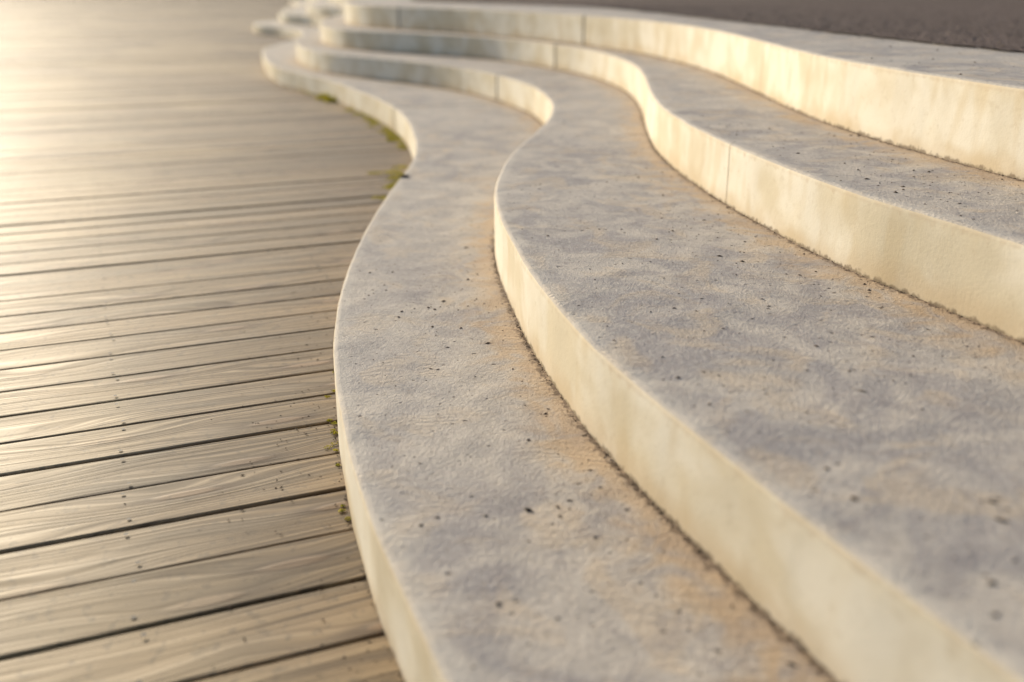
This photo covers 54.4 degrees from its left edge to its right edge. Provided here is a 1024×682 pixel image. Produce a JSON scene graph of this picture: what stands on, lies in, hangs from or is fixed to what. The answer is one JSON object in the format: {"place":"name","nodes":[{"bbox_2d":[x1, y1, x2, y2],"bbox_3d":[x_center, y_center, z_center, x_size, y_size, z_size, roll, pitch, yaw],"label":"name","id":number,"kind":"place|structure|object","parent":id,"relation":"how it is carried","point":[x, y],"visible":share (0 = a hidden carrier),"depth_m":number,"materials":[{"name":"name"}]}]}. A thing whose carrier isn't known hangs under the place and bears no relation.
{"place":"outdoors","nodes":[
{"label":"outdoors","id":0,"kind":"place"},
{"bbox_2d":[0,0,412,681],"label":"wooden deck","id":1,"kind":"structure","parent":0,"point":[174,174],"depth_m":2.33,"materials":[{"name":"wood"}]},
{"bbox_2d":[299,90,407,520],"bbox_3d":[-0.709,-0.879,4.722,0.550,0.058,6.730,-4,20,-11],"label":"moss","id":2,"kind":"object","parent":1,"relation":"on","point":[326,98],"visible":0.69,"depth_m":5.33,"materials":[{"name":"green plant"}]},
{"bbox_2d":[253,0,836,681],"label":"concrete step","id":3,"kind":"object","parent":1,"relation":"on","point":[439,590],"visible":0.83,"depth_m":1.43,"materials":[{"name":"grey concrete"}]},
{"bbox_2d":[278,0,1023,681],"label":"concrete step","id":4,"kind":"object","parent":3,"relation":"on","point":[836,594],"visible":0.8,"depth_m":1.40,"materials":[{"name":"grey concrete"}]},
{"bbox_2d":[307,0,1023,342],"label":"concrete step","id":5,"kind":"object","parent":4,"relation":"on","point":[914,238],"visible":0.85,"depth_m":2.17,"materials":[{"name":"beige concrete"}]},
{"bbox_2d":[337,0,1023,179],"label":"concrete step","id":6,"kind":"object","parent":5,"relation":"on","point":[933,102],"visible":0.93,"depth_m":3.00,"materials":[{"name":"beige concrete"}]},
{"bbox_2d":[124,19,1023,681],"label":"dirt grit","id":7,"kind":"object","parent":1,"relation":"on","point":[662,379],"visible":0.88,"depth_m":1.65,"materials":[{"name":"brown soil"}]},
{"bbox_2d":[415,0,1023,50],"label":"gravel plaza","id":8,"kind":"structure","parent":0,"point":[1007,10],"depth_m":6.18,"materials":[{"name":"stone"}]}
]}

